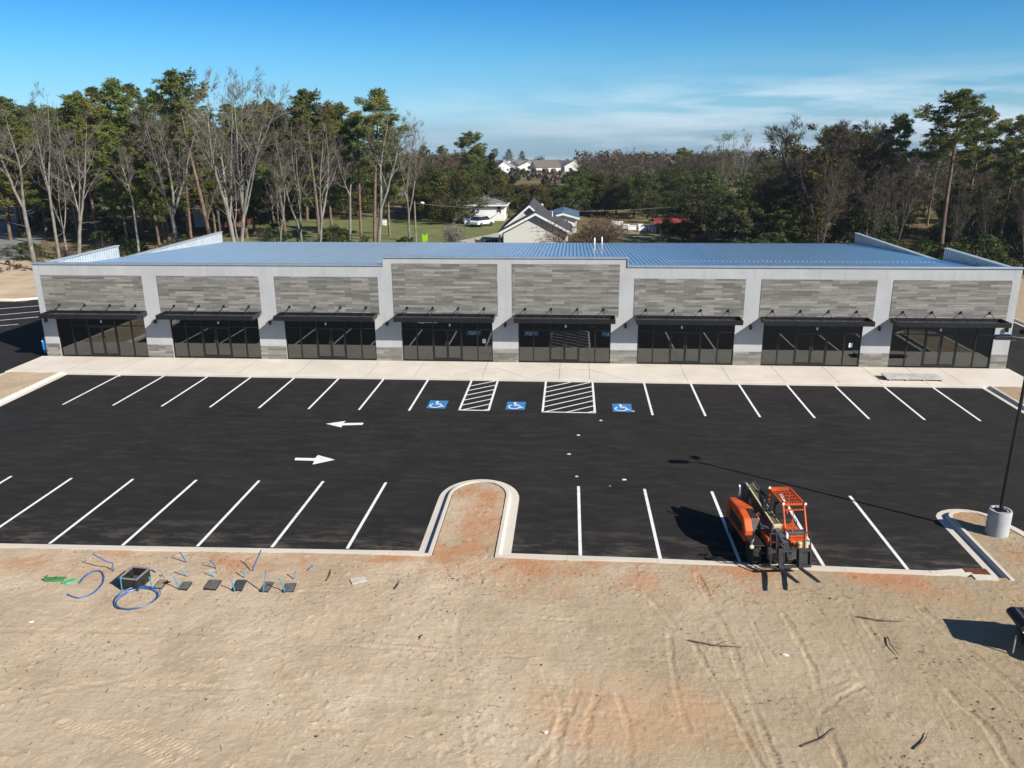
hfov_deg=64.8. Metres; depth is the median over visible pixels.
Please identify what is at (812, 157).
vine covered tree
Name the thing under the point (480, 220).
parked car
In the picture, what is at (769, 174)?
russet green tree
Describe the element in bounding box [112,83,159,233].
pine tree
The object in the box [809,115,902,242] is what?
vine covered tree
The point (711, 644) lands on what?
fallen stick
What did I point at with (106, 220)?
green bush
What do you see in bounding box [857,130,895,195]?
pine tree
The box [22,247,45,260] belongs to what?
bare bush
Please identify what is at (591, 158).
bare tree
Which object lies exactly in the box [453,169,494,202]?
evergreen tree
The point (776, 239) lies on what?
green bush
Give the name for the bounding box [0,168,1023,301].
ground
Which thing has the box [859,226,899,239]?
green bush
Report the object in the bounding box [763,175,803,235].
vine covered tree
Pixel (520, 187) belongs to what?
russet green tree
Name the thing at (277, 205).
bare tree
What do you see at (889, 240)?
green bush
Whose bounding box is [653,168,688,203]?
evergreen tree
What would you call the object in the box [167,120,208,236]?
pine tree
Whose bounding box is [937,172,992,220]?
evergreen tree
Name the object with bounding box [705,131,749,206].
budding tree
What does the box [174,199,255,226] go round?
brick house
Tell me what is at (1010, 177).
vine covered tree
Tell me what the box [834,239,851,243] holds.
green bush
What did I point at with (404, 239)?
green bush
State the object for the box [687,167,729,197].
evergreen tree
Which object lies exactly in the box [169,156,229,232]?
bare tree
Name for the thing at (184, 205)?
pine tree
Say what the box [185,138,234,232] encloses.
pine tree
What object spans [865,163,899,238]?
bare tree
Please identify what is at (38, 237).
road
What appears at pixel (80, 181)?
bare tree
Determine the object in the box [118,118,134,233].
pine tree
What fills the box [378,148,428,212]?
bare tree
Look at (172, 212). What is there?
bare tree
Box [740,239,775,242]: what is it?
green bush
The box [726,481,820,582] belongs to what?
telehandler
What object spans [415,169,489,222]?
russet green tree
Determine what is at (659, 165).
bare tree
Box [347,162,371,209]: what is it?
russet green tree
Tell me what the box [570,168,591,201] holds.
evergreen tree
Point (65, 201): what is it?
bare tree
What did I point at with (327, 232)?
green bush
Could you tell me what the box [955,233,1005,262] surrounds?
green bush
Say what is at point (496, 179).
russet green tree
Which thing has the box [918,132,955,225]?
pine tree
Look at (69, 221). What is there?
green bush
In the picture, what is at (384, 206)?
evergreen tree
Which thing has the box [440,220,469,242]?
blossoming tree
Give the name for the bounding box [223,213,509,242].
lawn
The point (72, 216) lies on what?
bare tree
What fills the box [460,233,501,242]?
driveway
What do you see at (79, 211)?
bare tree
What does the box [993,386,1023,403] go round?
dirt island
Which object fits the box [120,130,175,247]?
pine tree
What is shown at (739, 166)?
bare tree
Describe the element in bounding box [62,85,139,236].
pine tree
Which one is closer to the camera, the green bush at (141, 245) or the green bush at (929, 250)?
the green bush at (929, 250)
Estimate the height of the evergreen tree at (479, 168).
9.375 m
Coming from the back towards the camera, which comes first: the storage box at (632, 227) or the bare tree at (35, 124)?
the storage box at (632, 227)
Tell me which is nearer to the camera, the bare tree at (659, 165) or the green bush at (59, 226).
the green bush at (59, 226)
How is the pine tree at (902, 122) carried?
on the ground at (152, 243)
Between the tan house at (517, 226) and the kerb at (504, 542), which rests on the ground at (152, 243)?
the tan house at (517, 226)
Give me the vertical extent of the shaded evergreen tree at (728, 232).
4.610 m
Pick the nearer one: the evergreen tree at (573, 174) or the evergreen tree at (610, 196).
the evergreen tree at (610, 196)
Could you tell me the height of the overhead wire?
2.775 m
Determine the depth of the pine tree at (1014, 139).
122.40 m
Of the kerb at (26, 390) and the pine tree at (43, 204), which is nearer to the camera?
the kerb at (26, 390)
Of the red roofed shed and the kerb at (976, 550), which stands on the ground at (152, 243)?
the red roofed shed
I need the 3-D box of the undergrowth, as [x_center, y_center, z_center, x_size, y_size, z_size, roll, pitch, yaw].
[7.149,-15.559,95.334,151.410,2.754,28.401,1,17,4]
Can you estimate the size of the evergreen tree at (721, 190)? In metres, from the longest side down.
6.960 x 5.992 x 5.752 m
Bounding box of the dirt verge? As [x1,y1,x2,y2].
[1014,272,1023,323]
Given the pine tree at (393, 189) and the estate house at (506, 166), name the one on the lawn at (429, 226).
the pine tree at (393, 189)
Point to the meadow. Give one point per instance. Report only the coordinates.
(636, 234)
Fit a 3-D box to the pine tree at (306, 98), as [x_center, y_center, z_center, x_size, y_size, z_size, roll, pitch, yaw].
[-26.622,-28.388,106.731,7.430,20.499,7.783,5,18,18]
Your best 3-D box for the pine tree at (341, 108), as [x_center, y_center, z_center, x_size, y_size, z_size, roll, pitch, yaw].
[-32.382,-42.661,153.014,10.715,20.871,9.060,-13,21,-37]
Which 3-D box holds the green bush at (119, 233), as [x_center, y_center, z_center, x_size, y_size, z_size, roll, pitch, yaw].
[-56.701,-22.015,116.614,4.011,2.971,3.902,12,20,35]
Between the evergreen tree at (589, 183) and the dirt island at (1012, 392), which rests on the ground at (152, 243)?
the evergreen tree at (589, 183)
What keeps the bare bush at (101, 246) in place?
on the ground at (152, 243)
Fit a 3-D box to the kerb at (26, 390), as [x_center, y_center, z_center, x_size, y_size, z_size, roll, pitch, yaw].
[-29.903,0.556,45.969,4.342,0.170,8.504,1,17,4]
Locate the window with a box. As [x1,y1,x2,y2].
[496,203,501,212]
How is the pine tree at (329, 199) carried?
on the lawn at (429, 226)
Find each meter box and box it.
[154,579,170,588]
[178,581,192,590]
[204,579,221,590]
[232,579,246,591]
[259,581,273,592]
[282,583,296,592]
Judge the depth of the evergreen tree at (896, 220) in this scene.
99.42 m
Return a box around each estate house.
[496,161,513,172]
[509,160,523,168]
[517,161,531,170]
[530,161,560,172]
[561,160,580,170]
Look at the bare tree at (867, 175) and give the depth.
95.59 m
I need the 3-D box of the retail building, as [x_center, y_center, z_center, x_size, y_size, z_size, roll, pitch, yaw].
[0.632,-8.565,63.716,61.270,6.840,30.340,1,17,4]
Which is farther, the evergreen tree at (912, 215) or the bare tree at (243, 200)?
the evergreen tree at (912, 215)
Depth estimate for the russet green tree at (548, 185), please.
160.82 m
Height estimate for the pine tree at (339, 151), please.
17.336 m
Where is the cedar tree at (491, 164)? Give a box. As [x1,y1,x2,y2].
[484,152,503,197]
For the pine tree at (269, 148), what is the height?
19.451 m
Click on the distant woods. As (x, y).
(547, 177)
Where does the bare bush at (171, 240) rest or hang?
on the ground at (152, 243)
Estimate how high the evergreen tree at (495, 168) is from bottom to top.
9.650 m
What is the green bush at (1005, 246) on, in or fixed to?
on the ground at (152, 243)
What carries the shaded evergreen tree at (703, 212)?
on the ground at (152, 243)
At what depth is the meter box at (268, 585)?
25.74 m
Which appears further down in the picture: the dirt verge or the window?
the dirt verge
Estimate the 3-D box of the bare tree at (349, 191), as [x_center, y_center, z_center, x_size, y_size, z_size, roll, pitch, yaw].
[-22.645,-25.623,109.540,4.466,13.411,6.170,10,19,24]
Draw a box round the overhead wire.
[417,203,664,210]
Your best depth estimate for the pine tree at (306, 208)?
140.66 m
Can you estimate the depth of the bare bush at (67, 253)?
97.62 m
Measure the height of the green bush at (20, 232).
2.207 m
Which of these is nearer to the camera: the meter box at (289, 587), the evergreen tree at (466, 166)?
the meter box at (289, 587)
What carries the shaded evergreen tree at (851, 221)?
on the ground at (152, 243)
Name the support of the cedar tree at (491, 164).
on the lawn at (429, 226)
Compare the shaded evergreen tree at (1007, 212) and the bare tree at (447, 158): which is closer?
the shaded evergreen tree at (1007, 212)
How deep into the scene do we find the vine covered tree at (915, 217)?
113.41 m
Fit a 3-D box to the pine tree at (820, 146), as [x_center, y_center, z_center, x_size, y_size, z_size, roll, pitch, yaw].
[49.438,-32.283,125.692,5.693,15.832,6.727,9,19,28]
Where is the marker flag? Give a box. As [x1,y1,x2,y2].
[422,234,426,242]
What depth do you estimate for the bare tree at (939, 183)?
111.86 m
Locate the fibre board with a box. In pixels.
[350,576,366,584]
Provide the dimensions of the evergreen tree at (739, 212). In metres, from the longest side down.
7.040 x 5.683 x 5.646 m
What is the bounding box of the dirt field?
[0,482,1023,767]
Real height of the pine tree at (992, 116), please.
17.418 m
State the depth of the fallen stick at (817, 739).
19.06 m
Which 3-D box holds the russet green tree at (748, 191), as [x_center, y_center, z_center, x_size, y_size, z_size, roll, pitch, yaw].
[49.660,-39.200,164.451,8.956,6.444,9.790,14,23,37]
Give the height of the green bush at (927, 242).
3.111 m
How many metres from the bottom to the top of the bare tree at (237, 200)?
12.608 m
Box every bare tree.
[0,110,46,261]
[0,149,18,231]
[5,148,33,232]
[17,84,68,257]
[22,109,105,253]
[24,141,78,249]
[45,144,82,229]
[54,166,96,221]
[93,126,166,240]
[107,140,139,252]
[113,103,208,242]
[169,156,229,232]
[176,66,265,241]
[178,123,239,230]
[206,153,243,241]
[215,67,308,241]
[256,110,323,241]
[264,152,292,241]
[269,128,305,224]
[291,108,345,241]
[327,147,365,239]
[356,107,415,241]
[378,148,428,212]
[387,112,430,240]
[407,149,435,174]
[413,152,439,172]
[415,155,463,170]
[439,149,465,168]
[446,157,462,168]
[455,151,486,167]
[563,156,611,181]
[567,158,593,172]
[576,150,607,166]
[576,154,613,178]
[579,152,614,172]
[593,162,623,178]
[611,153,640,172]
[612,147,646,177]
[636,155,670,181]
[639,154,675,182]
[650,148,672,169]
[674,154,704,175]
[679,152,707,169]
[681,153,726,171]
[696,156,737,176]
[699,145,734,180]
[721,157,737,180]
[725,129,757,195]
[730,154,755,189]
[734,152,766,189]
[752,162,793,229]
[760,153,787,168]
[792,171,846,228]
[810,154,845,242]
[820,166,876,240]
[845,162,915,236]
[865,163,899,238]
[879,152,912,188]
[890,164,925,245]
[921,169,982,225]
[933,169,959,195]
[936,158,1003,218]
[944,159,985,180]
[950,181,976,241]
[951,152,990,171]
[972,186,1002,249]
[1012,172,1023,196]
[1014,188,1023,265]
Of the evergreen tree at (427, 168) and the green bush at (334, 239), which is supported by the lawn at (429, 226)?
the green bush at (334, 239)
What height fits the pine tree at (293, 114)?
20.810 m
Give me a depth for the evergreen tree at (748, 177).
143.36 m
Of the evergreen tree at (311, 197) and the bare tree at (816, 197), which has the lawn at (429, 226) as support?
the evergreen tree at (311, 197)
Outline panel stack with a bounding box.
[881,373,943,381]
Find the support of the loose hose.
on the dirt field
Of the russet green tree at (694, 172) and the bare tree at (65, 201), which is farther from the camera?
the russet green tree at (694, 172)
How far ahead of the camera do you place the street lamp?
28.46 m
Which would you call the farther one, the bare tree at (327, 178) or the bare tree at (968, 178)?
the bare tree at (968, 178)
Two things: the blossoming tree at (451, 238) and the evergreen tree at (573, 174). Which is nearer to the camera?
the blossoming tree at (451, 238)
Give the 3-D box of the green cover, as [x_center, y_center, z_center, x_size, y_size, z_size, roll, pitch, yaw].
[-14.900,6.312,26.284,0.630,0.160,0.240,-1,17,-1]
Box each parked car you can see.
[457,214,476,223]
[469,215,493,226]
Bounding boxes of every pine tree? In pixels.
[0,96,33,230]
[0,108,29,239]
[0,109,51,206]
[1,138,44,224]
[13,102,58,228]
[18,132,65,235]
[25,106,81,238]
[40,90,110,242]
[54,102,100,235]
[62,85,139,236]
[63,116,89,230]
[82,119,145,247]
[87,77,143,238]
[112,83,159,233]
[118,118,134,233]
[120,88,180,240]
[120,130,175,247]
[126,117,162,237]
[132,142,177,242]
[147,67,215,234]
[154,117,220,238]
[158,113,196,228]
[160,101,214,226]
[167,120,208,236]
[184,120,229,232]
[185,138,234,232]
[198,103,268,237]
[210,131,224,231]
[227,105,268,233]
[229,139,265,232]
[240,98,306,241]
[245,107,294,217]
[246,122,293,222]
[281,88,334,241]
[282,116,331,220]
[283,109,312,143]
[297,112,336,214]
[298,110,354,234]
[318,104,357,212]
[321,102,362,213]
[328,124,352,214]
[335,114,380,239]
[349,87,410,241]
[362,126,414,235]
[411,145,434,183]
[432,145,449,167]
[450,130,487,164]
[467,143,489,164]
[491,148,498,155]
[504,149,513,160]
[518,151,524,159]
[673,147,692,165]
[816,124,849,226]
[840,129,889,174]
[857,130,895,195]
[874,112,919,237]
[913,88,998,246]
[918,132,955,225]
[950,105,1013,235]
[989,114,1023,238]
[994,134,1023,169]
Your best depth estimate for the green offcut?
26.12 m
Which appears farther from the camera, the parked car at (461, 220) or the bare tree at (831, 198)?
the parked car at (461, 220)
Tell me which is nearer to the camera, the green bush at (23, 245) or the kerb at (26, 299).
the kerb at (26, 299)
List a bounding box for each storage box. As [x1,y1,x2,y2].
[627,225,635,229]
[638,227,646,230]
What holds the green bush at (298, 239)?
on the lawn at (429, 226)
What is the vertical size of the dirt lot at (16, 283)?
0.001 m
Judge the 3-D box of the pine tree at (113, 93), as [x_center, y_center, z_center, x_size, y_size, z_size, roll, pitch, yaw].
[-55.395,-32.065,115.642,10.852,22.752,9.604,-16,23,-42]
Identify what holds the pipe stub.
on the dirt field
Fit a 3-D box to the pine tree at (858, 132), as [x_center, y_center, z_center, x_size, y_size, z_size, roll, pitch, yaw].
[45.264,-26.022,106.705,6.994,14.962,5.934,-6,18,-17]
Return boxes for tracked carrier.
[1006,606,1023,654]
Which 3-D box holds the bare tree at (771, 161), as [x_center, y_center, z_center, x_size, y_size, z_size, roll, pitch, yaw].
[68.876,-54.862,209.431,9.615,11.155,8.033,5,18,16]
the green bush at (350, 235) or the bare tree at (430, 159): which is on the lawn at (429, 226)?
the green bush at (350, 235)
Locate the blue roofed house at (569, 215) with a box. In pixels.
[541,204,579,232]
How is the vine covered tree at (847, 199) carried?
on the ground at (152, 243)
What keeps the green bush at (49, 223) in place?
on the ground at (152, 243)
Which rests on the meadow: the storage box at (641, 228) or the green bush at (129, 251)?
the storage box at (641, 228)
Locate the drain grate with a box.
[963,568,990,574]
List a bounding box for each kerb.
[0,298,13,300]
[0,371,66,405]
[0,479,971,576]
[13,297,37,300]
[936,509,1023,580]
[982,386,1023,412]
[1014,318,1023,326]
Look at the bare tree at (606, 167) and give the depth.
168.71 m
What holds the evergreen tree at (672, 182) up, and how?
on the ground at (152, 243)
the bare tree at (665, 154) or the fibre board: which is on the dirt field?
the fibre board
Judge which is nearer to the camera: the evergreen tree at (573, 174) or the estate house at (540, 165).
the evergreen tree at (573, 174)
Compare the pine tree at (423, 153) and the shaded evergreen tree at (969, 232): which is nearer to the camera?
the shaded evergreen tree at (969, 232)
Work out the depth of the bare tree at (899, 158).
129.91 m
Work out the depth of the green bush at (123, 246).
107.48 m
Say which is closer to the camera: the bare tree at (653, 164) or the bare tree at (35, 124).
the bare tree at (35, 124)
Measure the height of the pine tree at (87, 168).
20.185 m
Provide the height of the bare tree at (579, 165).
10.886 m
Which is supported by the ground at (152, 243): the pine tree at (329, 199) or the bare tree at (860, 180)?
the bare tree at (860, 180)
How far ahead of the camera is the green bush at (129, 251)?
97.89 m
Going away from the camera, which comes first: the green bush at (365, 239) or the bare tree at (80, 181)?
the green bush at (365, 239)
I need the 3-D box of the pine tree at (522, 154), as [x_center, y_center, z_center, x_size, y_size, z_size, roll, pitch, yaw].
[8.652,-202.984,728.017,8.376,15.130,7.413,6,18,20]
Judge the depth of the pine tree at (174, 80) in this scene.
97.35 m
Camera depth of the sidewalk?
49.35 m
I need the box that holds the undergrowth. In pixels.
[0,230,1023,278]
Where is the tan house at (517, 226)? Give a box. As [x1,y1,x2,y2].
[498,198,571,242]
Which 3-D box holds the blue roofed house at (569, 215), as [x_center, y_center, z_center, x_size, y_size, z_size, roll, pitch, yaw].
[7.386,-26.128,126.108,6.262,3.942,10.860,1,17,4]
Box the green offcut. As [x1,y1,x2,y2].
[62,578,77,583]
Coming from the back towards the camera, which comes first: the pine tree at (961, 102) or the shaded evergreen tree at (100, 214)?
the shaded evergreen tree at (100, 214)
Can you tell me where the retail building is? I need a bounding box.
[30,231,1023,368]
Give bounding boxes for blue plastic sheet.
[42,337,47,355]
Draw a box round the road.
[0,208,71,260]
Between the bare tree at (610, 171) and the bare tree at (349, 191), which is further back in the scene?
the bare tree at (610, 171)
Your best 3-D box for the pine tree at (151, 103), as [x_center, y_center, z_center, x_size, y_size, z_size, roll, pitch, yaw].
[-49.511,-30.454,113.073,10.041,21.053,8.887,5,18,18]
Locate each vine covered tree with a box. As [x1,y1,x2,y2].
[745,170,794,231]
[755,111,864,243]
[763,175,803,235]
[777,151,856,243]
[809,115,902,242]
[830,187,866,232]
[881,164,941,240]
[891,167,924,236]
[953,177,1005,238]
[962,159,1022,230]
[999,159,1023,197]
[1001,177,1023,250]
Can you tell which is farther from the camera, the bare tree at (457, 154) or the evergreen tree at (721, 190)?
the bare tree at (457, 154)
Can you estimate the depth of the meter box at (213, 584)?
25.88 m
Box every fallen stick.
[688,639,737,646]
[801,725,834,746]
[856,616,902,621]
[913,733,927,749]
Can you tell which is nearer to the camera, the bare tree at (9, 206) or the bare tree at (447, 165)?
the bare tree at (9, 206)
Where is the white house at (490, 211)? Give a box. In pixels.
[459,195,509,220]
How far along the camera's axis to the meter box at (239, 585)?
25.81 m
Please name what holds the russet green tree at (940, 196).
on the ground at (152, 243)
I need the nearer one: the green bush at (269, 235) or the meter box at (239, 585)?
the meter box at (239, 585)
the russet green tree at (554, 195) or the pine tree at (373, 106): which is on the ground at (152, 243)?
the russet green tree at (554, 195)
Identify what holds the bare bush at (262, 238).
on the lawn at (429, 226)
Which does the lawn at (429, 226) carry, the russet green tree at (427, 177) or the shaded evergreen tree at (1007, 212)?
the russet green tree at (427, 177)
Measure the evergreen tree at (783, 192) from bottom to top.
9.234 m
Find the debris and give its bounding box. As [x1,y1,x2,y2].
[5,374,1023,767]
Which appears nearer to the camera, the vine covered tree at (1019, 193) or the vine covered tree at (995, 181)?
the vine covered tree at (1019, 193)
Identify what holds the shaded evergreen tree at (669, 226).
on the ground at (152, 243)
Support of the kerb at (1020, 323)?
on the parking lot at (876, 476)
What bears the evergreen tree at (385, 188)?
on the ground at (152, 243)
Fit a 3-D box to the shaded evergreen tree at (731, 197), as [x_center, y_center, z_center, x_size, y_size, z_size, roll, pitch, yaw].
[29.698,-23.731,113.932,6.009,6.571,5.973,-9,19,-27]
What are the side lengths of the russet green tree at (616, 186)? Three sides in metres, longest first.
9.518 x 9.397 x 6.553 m
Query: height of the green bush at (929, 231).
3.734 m
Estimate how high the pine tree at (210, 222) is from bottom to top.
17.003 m
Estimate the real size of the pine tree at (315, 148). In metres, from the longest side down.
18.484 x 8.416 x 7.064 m
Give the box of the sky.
[0,0,1023,163]
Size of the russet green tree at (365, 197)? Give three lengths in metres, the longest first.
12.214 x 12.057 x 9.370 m
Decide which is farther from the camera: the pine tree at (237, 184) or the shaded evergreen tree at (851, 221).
the pine tree at (237, 184)
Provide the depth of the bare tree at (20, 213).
125.79 m
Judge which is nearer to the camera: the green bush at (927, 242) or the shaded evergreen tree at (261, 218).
the green bush at (927, 242)
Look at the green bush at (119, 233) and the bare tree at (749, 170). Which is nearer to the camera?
the green bush at (119, 233)
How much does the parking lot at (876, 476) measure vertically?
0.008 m
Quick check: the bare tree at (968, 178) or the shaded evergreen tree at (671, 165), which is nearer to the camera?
the bare tree at (968, 178)
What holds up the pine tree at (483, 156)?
on the ground at (152, 243)
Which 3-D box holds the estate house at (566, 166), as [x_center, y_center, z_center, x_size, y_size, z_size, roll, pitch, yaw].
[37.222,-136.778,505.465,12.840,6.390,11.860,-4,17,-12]
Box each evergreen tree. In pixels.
[6,161,101,227]
[36,159,102,218]
[67,179,107,218]
[207,198,246,230]
[240,167,297,228]
[257,157,309,214]
[286,158,349,217]
[343,179,371,215]
[366,171,399,205]
[372,183,394,212]
[402,163,439,195]
[415,167,465,213]
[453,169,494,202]
[460,163,483,176]
[466,163,512,193]
[477,162,510,187]
[545,187,568,208]
[554,174,596,210]
[568,172,605,214]
[570,167,597,202]
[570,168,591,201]
[597,184,624,213]
[610,176,658,217]
[627,170,663,219]
[641,195,665,222]
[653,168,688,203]
[655,162,678,186]
[657,174,701,216]
[661,190,714,239]
[662,202,703,241]
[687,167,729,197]
[690,187,727,228]
[691,200,718,226]
[692,171,726,204]
[703,186,736,217]
[703,193,743,235]
[716,210,747,239]
[718,199,770,242]
[725,172,766,215]
[750,177,788,231]
[750,180,817,243]
[751,203,809,242]
[828,199,906,236]
[841,196,896,243]
[876,189,929,227]
[933,182,1014,248]
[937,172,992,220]
[944,178,980,234]
[993,196,1023,237]
[1008,213,1022,247]
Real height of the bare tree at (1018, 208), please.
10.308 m
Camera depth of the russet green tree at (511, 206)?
157.15 m
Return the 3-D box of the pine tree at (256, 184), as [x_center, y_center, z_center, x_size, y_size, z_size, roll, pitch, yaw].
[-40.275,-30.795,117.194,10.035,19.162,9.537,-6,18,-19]
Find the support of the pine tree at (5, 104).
on the ground at (152, 243)
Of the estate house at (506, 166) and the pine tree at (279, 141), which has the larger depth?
the estate house at (506, 166)
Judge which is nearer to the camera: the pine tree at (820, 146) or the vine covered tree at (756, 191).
the vine covered tree at (756, 191)
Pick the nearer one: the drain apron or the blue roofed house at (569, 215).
the drain apron
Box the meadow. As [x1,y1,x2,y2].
[603,223,662,239]
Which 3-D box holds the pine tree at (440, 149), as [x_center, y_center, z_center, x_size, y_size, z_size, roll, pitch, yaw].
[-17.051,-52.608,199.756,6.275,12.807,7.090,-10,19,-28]
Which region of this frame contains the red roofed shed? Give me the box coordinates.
[652,218,690,233]
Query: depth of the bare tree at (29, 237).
85.98 m
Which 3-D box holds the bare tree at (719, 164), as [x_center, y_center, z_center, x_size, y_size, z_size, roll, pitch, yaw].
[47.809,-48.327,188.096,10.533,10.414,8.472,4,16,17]
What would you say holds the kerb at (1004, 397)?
on the parking lot at (876, 476)
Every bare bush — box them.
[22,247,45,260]
[60,246,74,256]
[94,242,109,248]
[163,235,186,244]
[253,228,274,241]
[530,215,630,242]
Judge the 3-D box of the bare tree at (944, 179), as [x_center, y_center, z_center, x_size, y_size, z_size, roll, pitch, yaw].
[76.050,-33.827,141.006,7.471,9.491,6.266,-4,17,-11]
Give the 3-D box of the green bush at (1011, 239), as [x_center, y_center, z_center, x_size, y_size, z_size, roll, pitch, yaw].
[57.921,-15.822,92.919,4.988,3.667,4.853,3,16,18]
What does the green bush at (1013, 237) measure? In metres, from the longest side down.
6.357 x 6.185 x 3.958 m
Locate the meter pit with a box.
[117,566,150,590]
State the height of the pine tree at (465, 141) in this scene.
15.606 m
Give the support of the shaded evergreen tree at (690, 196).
on the ground at (152, 243)
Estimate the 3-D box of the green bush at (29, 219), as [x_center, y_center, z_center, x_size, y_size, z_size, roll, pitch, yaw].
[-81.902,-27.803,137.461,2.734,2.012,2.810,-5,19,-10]
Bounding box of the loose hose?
[66,570,104,598]
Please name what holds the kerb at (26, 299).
on the parking lot at (876, 476)
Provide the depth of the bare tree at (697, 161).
189.30 m
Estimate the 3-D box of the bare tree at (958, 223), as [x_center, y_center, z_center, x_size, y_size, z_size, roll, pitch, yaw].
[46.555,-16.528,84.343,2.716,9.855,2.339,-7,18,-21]
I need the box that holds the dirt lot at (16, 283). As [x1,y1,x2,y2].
[0,260,48,298]
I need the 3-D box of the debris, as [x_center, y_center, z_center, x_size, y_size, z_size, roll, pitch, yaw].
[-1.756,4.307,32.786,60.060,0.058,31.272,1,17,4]
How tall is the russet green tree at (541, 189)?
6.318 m
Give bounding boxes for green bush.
[11,242,44,259]
[14,224,34,237]
[27,215,40,225]
[29,217,44,230]
[42,221,56,231]
[48,220,69,233]
[60,218,73,227]
[87,230,117,248]
[98,218,113,233]
[107,221,134,240]
[114,236,133,248]
[119,245,135,256]
[127,239,148,253]
[130,234,143,240]
[262,229,292,241]
[295,237,307,241]
[322,224,351,241]
[322,227,352,241]
[328,235,344,241]
[343,234,354,241]
[359,235,369,241]
[396,236,413,241]
[730,234,752,242]
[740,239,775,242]
[751,232,788,243]
[824,221,883,243]
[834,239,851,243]
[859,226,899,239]
[884,239,900,244]
[909,236,942,255]
[914,244,943,259]
[921,224,962,249]
[933,242,970,259]
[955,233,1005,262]
[959,237,982,254]
[978,251,1013,264]
[985,242,1010,260]
[999,230,1022,259]
[1002,228,1022,249]
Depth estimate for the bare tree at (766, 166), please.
97.33 m
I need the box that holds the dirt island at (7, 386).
[0,372,57,398]
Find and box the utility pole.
[414,202,423,241]
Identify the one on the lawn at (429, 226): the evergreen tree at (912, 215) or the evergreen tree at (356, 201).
the evergreen tree at (356, 201)
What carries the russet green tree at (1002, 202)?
on the ground at (152, 243)
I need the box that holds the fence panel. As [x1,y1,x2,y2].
[475,239,498,242]
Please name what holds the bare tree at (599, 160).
on the ground at (152, 243)
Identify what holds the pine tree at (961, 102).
on the ground at (152, 243)
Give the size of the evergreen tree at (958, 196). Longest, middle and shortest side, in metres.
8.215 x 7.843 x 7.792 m
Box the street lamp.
[984,329,1023,537]
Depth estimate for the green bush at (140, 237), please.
113.36 m
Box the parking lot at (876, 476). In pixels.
[0,300,1023,570]
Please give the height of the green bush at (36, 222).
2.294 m
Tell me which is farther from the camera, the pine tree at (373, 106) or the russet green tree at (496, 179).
the russet green tree at (496, 179)
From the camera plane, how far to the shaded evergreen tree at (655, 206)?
134.55 m
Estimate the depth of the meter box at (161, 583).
25.95 m
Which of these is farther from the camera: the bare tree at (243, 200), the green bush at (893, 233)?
the green bush at (893, 233)
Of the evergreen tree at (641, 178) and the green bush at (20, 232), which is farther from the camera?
the evergreen tree at (641, 178)
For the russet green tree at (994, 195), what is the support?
on the ground at (152, 243)
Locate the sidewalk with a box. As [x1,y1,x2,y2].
[5,356,1023,387]
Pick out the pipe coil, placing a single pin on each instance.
(142, 587)
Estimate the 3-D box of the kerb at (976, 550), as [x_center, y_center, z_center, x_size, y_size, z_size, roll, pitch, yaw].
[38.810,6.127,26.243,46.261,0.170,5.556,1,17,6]
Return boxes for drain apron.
[930,569,998,580]
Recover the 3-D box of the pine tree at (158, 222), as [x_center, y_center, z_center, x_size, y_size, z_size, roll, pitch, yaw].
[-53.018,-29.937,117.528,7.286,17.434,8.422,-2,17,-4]
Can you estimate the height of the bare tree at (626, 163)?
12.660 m
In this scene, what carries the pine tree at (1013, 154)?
on the ground at (152, 243)
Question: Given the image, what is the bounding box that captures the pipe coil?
[114,586,160,609]
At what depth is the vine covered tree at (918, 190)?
104.68 m
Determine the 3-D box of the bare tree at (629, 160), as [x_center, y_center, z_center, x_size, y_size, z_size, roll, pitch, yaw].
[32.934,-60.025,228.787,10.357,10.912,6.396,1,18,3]
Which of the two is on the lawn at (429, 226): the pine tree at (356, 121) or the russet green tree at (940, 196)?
the pine tree at (356, 121)
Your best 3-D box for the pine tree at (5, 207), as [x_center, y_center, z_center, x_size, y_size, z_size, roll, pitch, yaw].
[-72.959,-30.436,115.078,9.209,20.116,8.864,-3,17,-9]
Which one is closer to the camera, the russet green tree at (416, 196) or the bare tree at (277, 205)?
the bare tree at (277, 205)
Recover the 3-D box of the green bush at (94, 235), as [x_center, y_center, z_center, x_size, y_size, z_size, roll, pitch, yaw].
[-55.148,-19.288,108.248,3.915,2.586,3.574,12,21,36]
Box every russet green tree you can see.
[274,182,312,217]
[298,177,342,216]
[325,168,396,217]
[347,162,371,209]
[400,183,439,218]
[408,171,468,215]
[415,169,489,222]
[435,170,494,210]
[471,173,517,214]
[502,183,540,211]
[502,192,515,210]
[521,183,553,208]
[535,182,564,209]
[538,186,582,211]
[579,172,636,214]
[593,180,639,214]
[660,167,693,204]
[674,168,726,202]
[735,163,786,194]
[737,177,765,202]
[914,179,945,216]
[949,180,1021,232]
[951,195,1022,243]
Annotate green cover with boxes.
[43,574,66,581]
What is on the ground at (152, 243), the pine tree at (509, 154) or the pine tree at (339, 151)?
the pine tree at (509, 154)
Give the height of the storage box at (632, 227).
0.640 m
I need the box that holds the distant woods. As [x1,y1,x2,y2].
[100,148,1022,184]
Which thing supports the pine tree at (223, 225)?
on the ground at (152, 243)
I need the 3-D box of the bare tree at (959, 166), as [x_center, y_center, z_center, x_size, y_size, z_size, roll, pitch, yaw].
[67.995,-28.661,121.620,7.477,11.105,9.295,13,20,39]
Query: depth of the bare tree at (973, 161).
139.11 m
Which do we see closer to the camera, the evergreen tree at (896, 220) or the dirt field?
the dirt field
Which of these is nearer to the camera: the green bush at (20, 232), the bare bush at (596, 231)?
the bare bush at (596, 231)
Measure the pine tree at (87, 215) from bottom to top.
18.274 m

